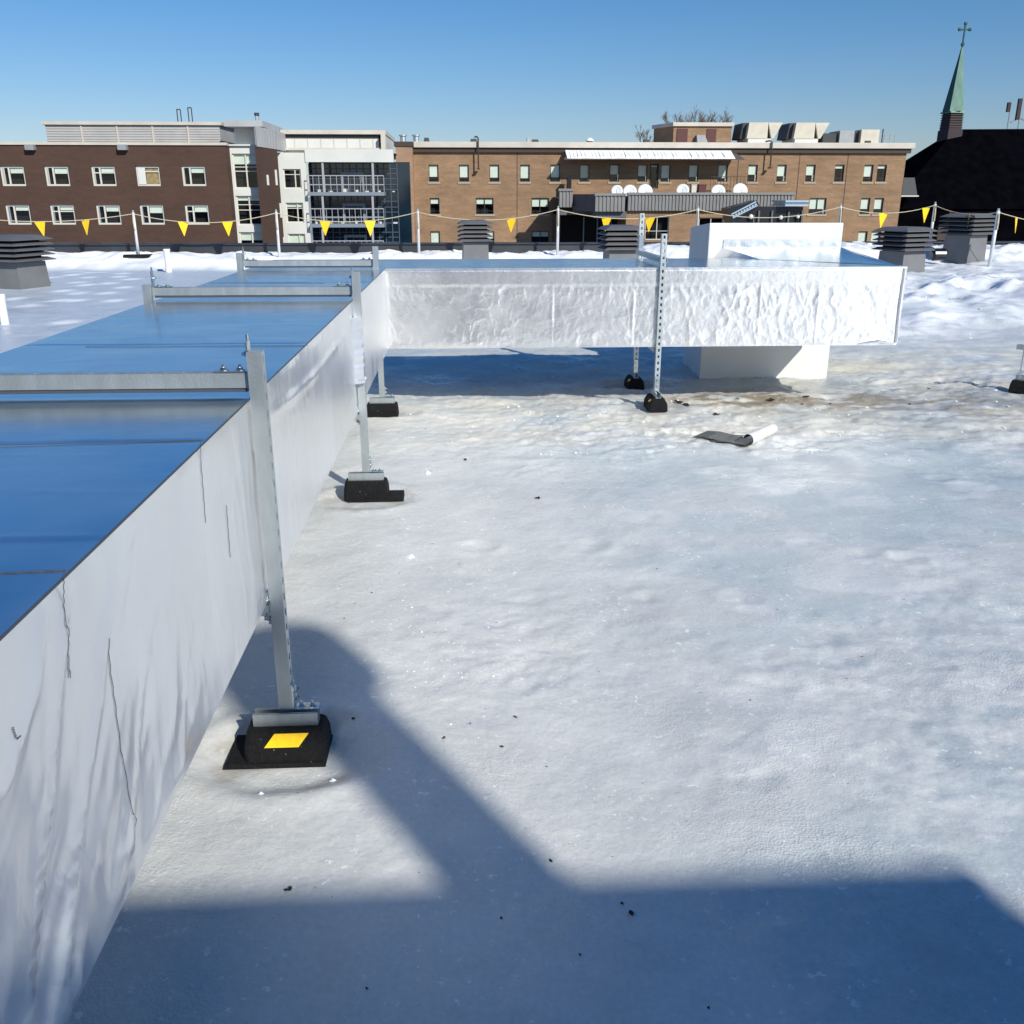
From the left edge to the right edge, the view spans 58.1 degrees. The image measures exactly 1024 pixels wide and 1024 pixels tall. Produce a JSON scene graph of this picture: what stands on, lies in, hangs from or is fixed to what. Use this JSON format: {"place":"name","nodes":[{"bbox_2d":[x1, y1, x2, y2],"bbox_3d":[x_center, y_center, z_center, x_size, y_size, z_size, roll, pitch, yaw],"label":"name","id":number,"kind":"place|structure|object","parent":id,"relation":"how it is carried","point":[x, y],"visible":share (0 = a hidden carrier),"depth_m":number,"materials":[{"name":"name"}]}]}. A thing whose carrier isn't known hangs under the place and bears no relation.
{"place":"outdoors","nodes":[
{"label":"outdoors","id":0,"kind":"place"},
{"bbox_2d":[0,121,239,242],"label":"brown brick building","id":1,"kind":"structure","parent":0,"point":[137,166],"depth_m":65.09,"materials":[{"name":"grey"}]},
{"bbox_2d":[0,166,25,185],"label":"window","id":2,"kind":"structure","parent":1,"relation":"in","point":[15,176],"depth_m":64.49,"materials":[{"name":"grey"}]},
{"bbox_2d":[5,205,31,224],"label":"window","id":3,"kind":"structure","parent":1,"relation":"in","point":[18,212],"depth_m":65.36,"materials":[{"name":"grey"}]},
{"bbox_2d":[44,166,70,185],"bbox_3d":[-31.767,-23.596,64.744,1.645,1.315,0.650,-1,19,-3],"label":"window","id":4,"kind":"structure","parent":1,"relation":"in","point":[59,175],"depth_m":64.61,"materials":[{"name":"grey"}]},
{"bbox_2d":[50,205,75,224],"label":"window","id":5,"kind":"structure","parent":1,"relation":"in","point":[65,213],"depth_m":65.50,"materials":[{"name":"grey"}]},
{"bbox_2d":[91,166,116,185],"bbox_3d":[-28.578,-23.653,64.899,1.645,1.319,0.650,-1,19,-3],"label":"window","id":6,"kind":"structure","parent":1,"relation":"in","point":[105,175],"depth_m":64.79,"materials":[{"name":"grey"}]},
{"bbox_2d":[96,205,121,224],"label":"window","id":7,"kind":"structure","parent":1,"relation":"in","point":[105,210],"depth_m":65.68,"materials":[{"name":"grey glass"}]},
{"bbox_2d":[136,166,160,185],"bbox_3d":[-25.532,-23.707,65.046,1.645,1.322,0.650,-1,19,-3],"label":"window","id":8,"kind":"structure","parent":1,"relation":"in","point":[152,172],"depth_m":64.85,"materials":[{"name":"grey"}]},
{"bbox_2d":[140,205,164,224],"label":"window","id":9,"kind":"structure","parent":1,"relation":"in","point":[154,211],"depth_m":65.77,"materials":[{"name":"grey glass"}]},
{"bbox_2d":[182,166,206,185],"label":"window","id":10,"kind":"structure","parent":1,"relation":"in","point":[194,175],"depth_m":65.10,"materials":[{"name":"grey"}]},
{"bbox_2d":[185,205,209,224],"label":"window","id":11,"kind":"structure","parent":1,"relation":"in","point":[196,213],"depth_m":65.95,"materials":[{"name":"grey"}]},
{"bbox_2d":[277,130,412,242],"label":"balcony wing","id":12,"kind":"structure","parent":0,"point":[357,175],"depth_m":72.06,"materials":[{"name":"white paint"}]},
{"bbox_2d":[283,169,301,188],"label":"window","id":13,"kind":"structure","parent":12,"relation":"in","point":[292,177],"depth_m":71.29,"materials":[{"name":"grey"}]},
{"bbox_2d":[286,203,303,222],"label":"window","id":14,"kind":"structure","parent":12,"relation":"in","point":[294,209],"depth_m":72.10,"materials":[{"name":"grey glass"}]},
{"bbox_2d":[288,234,305,242],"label":"window","id":15,"kind":"structure","parent":12,"relation":"in","point":[292,238],"depth_m":72.38,"materials":[{"name":"grey glass"}]},
{"bbox_2d":[8,198,823,242],"bbox_3d":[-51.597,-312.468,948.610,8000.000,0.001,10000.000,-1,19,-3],"label":"ground","id":16,"kind":"structure","parent":0,"point":[309,205],"depth_m":646.88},
{"bbox_2d":[224,120,286,242],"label":"glazed stair tower","id":17,"kind":"structure","parent":16,"relation":"on","point":[256,146],"depth_m":66.68,"materials":[{"name":"grey"}]},
{"bbox_2d":[232,154,257,188],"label":"window","id":18,"kind":"structure","parent":17,"relation":"in","point":[244,165],"depth_m":66.29,"materials":[{"name":"grey glass"}]},
{"bbox_2d":[236,196,260,224],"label":"window","id":19,"kind":"structure","parent":17,"relation":"in","point":[249,206],"depth_m":67.24,"materials":[{"name":"grey glass"}]},
{"bbox_2d":[239,232,262,242],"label":"window","id":20,"kind":"structure","parent":17,"relation":"in","point":[245,237],"depth_m":67.45,"materials":[{"name":"grey glass"}]},
{"bbox_2d":[266,170,285,242],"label":"slot window","id":21,"kind":"structure","parent":17,"relation":"in","point":[276,178],"depth_m":68.18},
{"bbox_2d":[635,126,653,141],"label":"bare tree","id":22,"kind":"object","parent":16,"relation":"on","point":[639,133],"visible":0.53,"depth_m":112.01,"materials":[{"name":"brown plant"}]},
{"bbox_2d":[552,189,795,241],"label":"terrace wing","id":23,"kind":"structure","parent":16,"relation":"on","point":[582,228],"depth_m":71.15,"materials":[{"name":"grey metal"}]},
{"bbox_2d":[611,185,622,192],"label":"satellite dish","id":24,"kind":"object","parent":23,"relation":"on","point":[616,189],"visible":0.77,"depth_m":72.04,"materials":[{"name":"grey"}]},
{"bbox_2d":[623,185,636,195],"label":"satellite dish","id":25,"kind":"object","parent":23,"relation":"on","point":[629,188],"visible":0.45,"depth_m":72.10,"materials":[{"name":"grey"}]},
{"bbox_2d":[638,184,652,191],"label":"satellite dish","id":26,"kind":"object","parent":23,"relation":"on","point":[645,188],"visible":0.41,"depth_m":72.14,"materials":[{"name":"grey"}]},
{"bbox_2d":[645,217,668,239],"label":"window","id":27,"kind":"structure","parent":23,"relation":"in","point":[659,225],"depth_m":72.36,"materials":[{"name":"grey"}]},
{"bbox_2d":[676,184,688,191],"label":"satellite dish","id":28,"kind":"object","parent":23,"relation":"on","point":[682,187],"visible":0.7,"depth_m":72.29,"materials":[{"name":"grey"}]},
{"bbox_2d":[699,218,722,224],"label":"window","id":29,"kind":"structure","parent":23,"relation":"in","point":[702,221],"depth_m":72.42,"materials":[{"name":"grey"}]},
{"bbox_2d":[711,185,724,191],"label":"satellite dish","id":30,"kind":"object","parent":23,"relation":"on","point":[718,188],"visible":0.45,"depth_m":72.43,"materials":[{"name":"grey"}]},
{"bbox_2d":[710,176,747,191],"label":"terrace rail","id":31,"kind":"object","parent":23,"relation":"on","point":[727,179],"visible":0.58,"depth_m":74.79,"materials":[{"name":"brown"}]},
{"bbox_2d":[733,183,747,191],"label":"satellite dish","id":32,"kind":"object","parent":23,"relation":"on","point":[739,187],"visible":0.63,"depth_m":72.50,"materials":[{"name":"grey"}]},
{"bbox_2d":[661,110,704,122],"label":"bare tree","id":33,"kind":"object","parent":16,"relation":"on","point":[665,117],"visible":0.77,"depth_m":111.42,"materials":[{"name":"brown plant"}]},
{"bbox_2d":[678,104,725,121],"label":"bare tree","id":34,"kind":"object","parent":16,"relation":"on","point":[685,119],"visible":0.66,"depth_m":111.84,"materials":[{"name":"brown plant"}]},
{"bbox_2d":[701,106,734,121],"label":"bare tree","id":35,"kind":"object","parent":16,"relation":"on","point":[725,114],"visible":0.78,"depth_m":111.57,"materials":[{"name":"brown plant"}]},
{"bbox_2d":[721,200,808,222],"bbox_3d":[17.531,-15.989,66.509,5.545,12.327,3.000,-1,19,-3],"label":"black porch","id":36,"kind":"object","parent":16,"relation":"on","point":[778,208],"visible":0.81,"depth_m":64.02,"materials":[{"name":"black paint"}]},
{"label":"roof slab","id":37,"kind":"structure","parent":16,"relation":"on","visible":0},
{"bbox_2d":[40,241,1023,253],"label":"parapet wall","id":38,"kind":"structure","parent":37,"relation":"on","point":[493,247],"depth_m":22.89,"materials":[{"name":"stone"}]},
{"bbox_2d":[0,241,1023,1023],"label":"snow","id":39,"kind":"structure","parent":0,"point":[608,641],"depth_m":3.13,"materials":[{"name":"white snow"}]},
{"bbox_2d":[0,294,8,324],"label":"vent pipe","id":40,"kind":"object","parent":39,"relation":"on","point":[4,319],"visible":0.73,"depth_m":12.02,"materials":[{"name":"white plastic"}]},
{"bbox_2d":[0,234,55,289],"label":"roof vent","id":41,"kind":"object","parent":39,"relation":"on","point":[23,265],"visible":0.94,"depth_m":16.60,"materials":[{"name":"metal"}]},
{"bbox_2d":[123,210,152,256],"bbox_3d":[-8.904,-6.561,21.823,0.600,1.111,0.400,-1,19,-3],"label":"flag pole","id":42,"kind":"object","parent":39,"relation":"on","point":[138,254],"visible":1,"depth_m":21.79,"materials":[{"name":"metal"}]},
{"bbox_2d":[0,205,1023,222],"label":"rope","id":43,"kind":"object","parent":42,"relation":"attached to","point":[499,219],"visible":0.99,"depth_m":21.99,"materials":[{"name":"beige fabric"}]},
{"bbox_2d":[34,221,44,235],"bbox_3d":[-11.072,-6.663,21.705,0.262,0.345,0.030,-2,27,2],"label":"pennant flag","id":44,"kind":"object","parent":43,"relation":"hanging from","point":[40,226],"visible":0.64,"depth_m":21.67,"materials":[{"name":"yellow plastic"}]},
{"bbox_2d":[178,222,187,235],"bbox_3d":[-7.783,-6.712,21.855,0.246,0.325,0.031,-8,25,-23],"label":"pennant flag","id":45,"kind":"object","parent":43,"relation":"hanging from","point":[183,226],"visible":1,"depth_m":21.83,"materials":[{"name":"yellow plastic"}]},
{"bbox_2d":[222,222,232,235],"bbox_3d":[-6.748,-6.728,21.904,0.251,0.331,0.030,-2,22,-7],"label":"pennant flag","id":46,"kind":"object","parent":43,"relation":"hanging from","point":[227,225],"visible":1,"depth_m":21.88,"materials":[{"name":"yellow plastic"}]},
{"bbox_2d":[320,221,329,235],"bbox_3d":[-4.463,-6.778,22.020,0.258,0.341,0.030,3,24,-3],"label":"pennant flag","id":47,"kind":"object","parent":43,"relation":"hanging from","point":[325,225],"visible":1,"depth_m":21.99,"materials":[{"name":"yellow plastic"}]},
{"bbox_2d":[365,221,375,235],"bbox_3d":[-3.385,-6.781,22.039,0.270,0.361,0.028,-4,19,-11],"label":"pennant flag","id":48,"kind":"object","parent":43,"relation":"hanging from","point":[370,225],"visible":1,"depth_m":22.02,"materials":[{"name":"yellow plastic"}]},
{"bbox_2d":[0,334,332,769],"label":"duct support","id":49,"kind":"object","parent":39,"relation":"on","point":[290,732],"visible":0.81,"depth_m":2.69,"materials":[{"name":"metal"}]},
{"bbox_2d":[0,247,907,1023],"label":"insulated duct","id":50,"kind":"object","parent":49,"relation":"on","point":[132,583],"visible":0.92,"depth_m":2.19,"materials":[{"name":"silver metal"}]},
{"bbox_2d":[163,249,171,271],"bbox_3d":[-7.641,-5.540,20.468,0.147,0.581,0.147,-1,19,-3],"label":"vent pipe","id":51,"kind":"object","parent":39,"relation":"on","point":[168,266],"visible":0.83,"depth_m":20.41,"materials":[{"name":"white plastic"}]},
{"bbox_2d":[142,266,404,501],"bbox_3d":[-1.346,-0.688,5.101,1.448,1.290,0.176,-1,19,-3],"label":"duct support","id":52,"kind":"object","parent":39,"relation":"on","point":[367,484],"visible":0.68,"depth_m":4.99,"materials":[{"name":"metal"}]},
{"bbox_2d":[275,209,280,257],"bbox_3d":[-5.584,-6.585,21.972,0.067,1.194,0.113,-1,19,-3],"label":"flag pole","id":53,"kind":"object","parent":39,"relation":"on","point":[277,234],"visible":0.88,"depth_m":21.96,"materials":[{"name":"metal"}]},
{"bbox_2d":[236,246,398,416],"bbox_3d":[-1.546,-1.382,7.149,1.273,1.308,0.156,-1,19,-3],"label":"duct support","id":54,"kind":"object","parent":39,"relation":"on","point":[382,405],"visible":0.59,"depth_m":7.02,"materials":[{"name":"metal"}]},
{"bbox_2d":[416,209,419,253],"bbox_3d":[-2.247,-6.685,22.120,0.067,1.136,0.113,-1,19,-3],"label":"flag pole","id":55,"kind":"object","parent":39,"relation":"on","point":[418,235],"visible":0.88,"depth_m":22.12,"materials":[{"name":"metal"}]},
{"bbox_2d":[457,220,492,258],"bbox_3d":[-0.817,-5.792,20.487,0.752,1.344,0.752,-2,19,-6],"label":"roof vent","id":56,"kind":"object","parent":39,"relation":"on","point":[474,240],"visible":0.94,"depth_m":20.14,"materials":[{"name":"metal"}]},
{"bbox_2d":[556,206,558,254],"bbox_3d":[1.107,-6.750,22.281,0.067,1.228,0.113,-1,19,-3],"label":"flag pole","id":57,"kind":"object","parent":39,"relation":"on","point":[557,240],"visible":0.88,"depth_m":22.29,"materials":[{"name":"metal"}]},
{"bbox_2d":[597,225,645,258],"bbox_3d":[2.321,-5.493,19.741,0.853,1.263,0.853,-2,19,-7],"label":"roof vent","id":58,"kind":"object","parent":39,"relation":"on","point":[620,241],"visible":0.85,"depth_m":19.34,"materials":[{"name":"metal"}]},
{"bbox_2d":[284,388,974,1011],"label":"litter","id":59,"kind":"object","parent":39,"relation":"on","point":[516,716],"visible":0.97,"depth_m":3.06,"materials":[{"name":"black plant"}]},
{"bbox_2d":[248,277,1018,1018],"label":"ice crumbs","id":60,"kind":"object","parent":39,"relation":"on","point":[710,569],"visible":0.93,"depth_m":5.74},
{"bbox_2d":[624,213,667,411],"bbox_3d":[1.164,-1.722,7.890,0.164,1.570,1.484,0,19,-1],"label":"duct support","id":61,"kind":"object","parent":39,"relation":"on","point":[654,401],"visible":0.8,"depth_m":7.42,"materials":[{"name":"metal"}]},
{"bbox_2d":[694,423,777,444],"bbox_3d":[1.592,-0.577,6.587,0.440,0.079,0.478,14,24,36],"label":"membrane offcut","id":62,"kind":"object","parent":39,"relation":"on","point":[766,431],"visible":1,"depth_m":6.51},
{"bbox_2d":[683,223,842,378],"bbox_3d":[2.454,-2.095,9.197,1.270,1.527,0.761,-1,19,-3],"label":"curb box","id":63,"kind":"object","parent":39,"relation":"on","point":[710,240],"visible":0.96,"depth_m":8.98,"materials":[{"name":"silver metal"}]},
{"bbox_2d":[872,226,936,272],"bbox_3d":[8.396,-5.517,19.837,0.905,1.206,0.905,-9,21,-25],"label":"roof vent","id":64,"kind":"object","parent":39,"relation":"on","point":[903,245],"visible":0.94,"depth_m":19.53,"materials":[{"name":"metal"}]},
{"bbox_2d":[928,202,936,247],"bbox_3d":[10.353,-6.997,22.701,0.067,1.222,0.113,-1,19,-3],"label":"flag pole","id":65,"kind":"object","parent":39,"relation":"on","point":[933,215],"visible":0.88,"depth_m":22.63,"materials":[{"name":"metal"}]},
{"bbox_2d":[929,248,947,260],"bbox_3d":[9.926,-5.996,21.457,0.388,0.278,0.278,-1,19,-3],"label":"black drum","id":66,"kind":"object","parent":39,"relation":"on","point":[938,254],"visible":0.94,"depth_m":21.35,"materials":[{"name":"black paint"}]},
{"bbox_2d":[937,213,995,263],"bbox_3d":[10.810,-6.399,21.989,0.910,1.397,0.910,-11,22,-29],"label":"roof vent","id":67,"kind":"object","parent":39,"relation":"on","point":[963,244],"visible":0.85,"depth_m":21.70,"materials":[{"name":"metal"}]},
{"bbox_2d":[987,208,999,266],"bbox_3d":[10.832,-6.106,20.704,0.083,1.355,0.129,-1,19,-3],"label":"flag pole","id":68,"kind":"object","parent":39,"relation":"on","point":[996,224],"visible":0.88,"depth_m":20.68,"materials":[{"name":"metal"}]},
{"bbox_2d":[1008,344,1023,393],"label":"trapeze stand","id":69,"kind":"object","parent":39,"relation":"on","point":[1016,385],"visible":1,"depth_m":8.12,"materials":[{"name":"rubber"}]},
{"bbox_2d":[0,0,1023,197],"label":"sky","id":70,"kind":"structure","parent":0,"point":[435,70],"materials":[{"name":"blue"}]},
{"bbox_2d":[394,141,915,241],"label":"tan brick building","id":71,"kind":"structure","parent":0,"point":[506,180],"depth_m":75.91,"materials":[{"name":"brown brick"}]},
{"bbox_2d":[428,165,439,183],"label":"window","id":72,"kind":"structure","parent":71,"relation":"in","point":[433,169],"depth_m":75.08,"materials":[{"name":"grey glass"}]},
{"bbox_2d":[429,198,440,215],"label":"window","id":73,"kind":"structure","parent":71,"relation":"in","point":[434,202],"depth_m":75.96,"materials":[{"name":"grey glass"}]},
{"bbox_2d":[430,231,439,241],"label":"window","id":74,"kind":"structure","parent":71,"relation":"in","point":[434,235],"depth_m":76.67,"materials":[{"name":"grey"}]},
{"bbox_2d":[458,165,469,183],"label":"window","id":75,"kind":"structure","parent":71,"relation":"in","point":[463,169],"depth_m":75.21,"materials":[{"name":"grey glass"}]},
{"bbox_2d":[475,198,494,215],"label":"window","id":76,"kind":"structure","parent":71,"relation":"in","point":[484,206],"depth_m":76.14,"materials":[{"name":"grey glass"}]},
{"bbox_2d":[488,165,500,183],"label":"window","id":77,"kind":"structure","parent":71,"relation":"in","point":[494,169],"depth_m":75.32,"materials":[{"name":"grey glass"}]},
{"bbox_2d":[519,165,530,183],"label":"window","id":78,"kind":"structure","parent":71,"relation":"in","point":[524,169],"depth_m":75.44,"materials":[{"name":"grey glass"}]},
{"bbox_2d":[530,198,549,215],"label":"window","id":79,"kind":"structure","parent":71,"relation":"in","point":[538,205],"depth_m":76.32,"materials":[{"name":"grey glass"}]},
{"bbox_2d":[531,231,548,241],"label":"window","id":80,"kind":"structure","parent":71,"relation":"in","point":[536,236],"depth_m":77.12,"materials":[{"name":"grey"}]},
{"bbox_2d":[549,165,560,183],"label":"window","id":81,"kind":"structure","parent":71,"relation":"in","point":[554,169],"depth_m":75.56,"materials":[{"name":"grey"}]},
{"bbox_2d":[578,165,590,183],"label":"window","id":82,"kind":"structure","parent":71,"relation":"in","point":[584,169],"depth_m":75.69,"materials":[{"name":"grey glass"}]},
{"bbox_2d":[608,165,619,183],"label":"window","id":83,"kind":"structure","parent":71,"relation":"in","point":[614,169],"depth_m":75.80,"materials":[{"name":"grey glass"}]},
{"bbox_2d":[636,165,647,183],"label":"window","id":84,"kind":"structure","parent":71,"relation":"in","point":[642,169],"depth_m":75.91,"materials":[{"name":"grey glass"}]},
{"bbox_2d":[649,164,658,188],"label":"door","id":85,"kind":"structure","parent":71,"relation":"in","point":[653,182],"depth_m":76.32,"materials":[{"name":"grey"}]},
{"bbox_2d":[564,150,744,159],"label":"long awning","id":86,"kind":"object","parent":71,"relation":"attached to","point":[650,155],"visible":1,"depth_m":73.89,"materials":[{"name":"white metal"}]},
{"bbox_2d":[659,165,670,183],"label":"window","id":87,"kind":"structure","parent":71,"relation":"in","point":[665,169],"depth_m":76.00,"materials":[{"name":"grey glass"}]},
{"bbox_2d":[687,165,698,183],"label":"window","id":88,"kind":"structure","parent":71,"relation":"in","point":[693,169],"depth_m":76.11,"materials":[{"name":"grey glass"}]},
{"bbox_2d":[652,122,734,141],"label":"rooftop penthouse","id":89,"kind":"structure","parent":71,"relation":"on","point":[694,132],"depth_m":78.69,"materials":[{"name":"beige brick"}]},
{"bbox_2d":[716,165,727,183],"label":"window","id":90,"kind":"structure","parent":71,"relation":"in","point":[722,169],"depth_m":76.23,"materials":[{"name":"grey glass"}]},
{"bbox_2d":[746,165,757,183],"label":"window","id":91,"kind":"structure","parent":71,"relation":"in","point":[752,169],"depth_m":76.36,"materials":[{"name":"grey glass"}]},
{"bbox_2d":[732,122,781,142],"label":"rooftop unit","id":92,"kind":"object","parent":71,"relation":"on","point":[756,132],"visible":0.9,"depth_m":78.14,"materials":[{"name":"beige paint"}]},
{"bbox_2d":[774,165,786,183],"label":"window","id":93,"kind":"structure","parent":71,"relation":"in","point":[781,169],"depth_m":76.47,"materials":[{"name":"grey glass"}]},
{"bbox_2d":[777,123,829,142],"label":"rooftop unit","id":94,"kind":"object","parent":71,"relation":"on","point":[800,132],"visible":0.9,"depth_m":78.36,"materials":[{"name":"beige paint"}]},
{"bbox_2d":[803,165,815,183],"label":"window","id":95,"kind":"structure","parent":71,"relation":"in","point":[810,169],"depth_m":76.60,"materials":[{"name":"grey glass"}]},
{"bbox_2d":[807,198,826,215],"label":"window","id":96,"kind":"structure","parent":71,"relation":"in","point":[815,204],"depth_m":77.46,"materials":[{"name":"grey glass"}]},
{"bbox_2d":[832,165,844,183],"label":"window","id":97,"kind":"structure","parent":71,"relation":"in","point":[838,168],"depth_m":76.77,"materials":[{"name":"grey glass"}]},
{"bbox_2d":[818,130,879,142],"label":"grey rooftop unit","id":98,"kind":"object","parent":71,"relation":"on","point":[864,136],"visible":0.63,"depth_m":78.69,"materials":[{"name":"beige paint"}]},
{"bbox_2d":[858,231,866,240],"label":"window","id":99,"kind":"structure","parent":71,"relation":"in","point":[862,235],"depth_m":78.47,"materials":[{"name":"grey"}]},
{"bbox_2d":[858,198,869,215],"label":"window","id":100,"kind":"structure","parent":71,"relation":"in","point":[865,202],"depth_m":77.65,"materials":[{"name":"grey"}]},
{"bbox_2d":[861,165,872,183],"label":"window","id":101,"kind":"structure","parent":71,"relation":"in","point":[868,169],"depth_m":76.82,"materials":[{"name":"grey glass"}]},
{"bbox_2d":[871,198,883,215],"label":"window","id":102,"kind":"structure","parent":71,"relation":"in","point":[878,203],"depth_m":77.71,"materials":[{"name":"grey"}]},
{"bbox_2d":[874,165,886,183],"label":"window","id":103,"kind":"structure","parent":71,"relation":"in","point":[880,168],"depth_m":76.94,"materials":[{"name":"grey"}]},
{"bbox_2d":[897,129,1023,240],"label":"church","id":104,"kind":"structure","parent":0,"point":[975,171],"depth_m":99.14,"materials":[{"name":"black stone"}]},
{"bbox_2d":[936,22,971,142],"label":"church steeple","id":105,"kind":"object","parent":104,"relation":"on","point":[953,111],"visible":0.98,"depth_m":101.05,"materials":[{"name":"green metal"}]},
{"bbox_2d":[1010,98,1023,128],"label":"antenna mast","id":106,"kind":"object","parent":104,"relation":"on","point":[1019,109],"visible":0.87,"depth_m":103.93,"materials":[{"name":"grey"}]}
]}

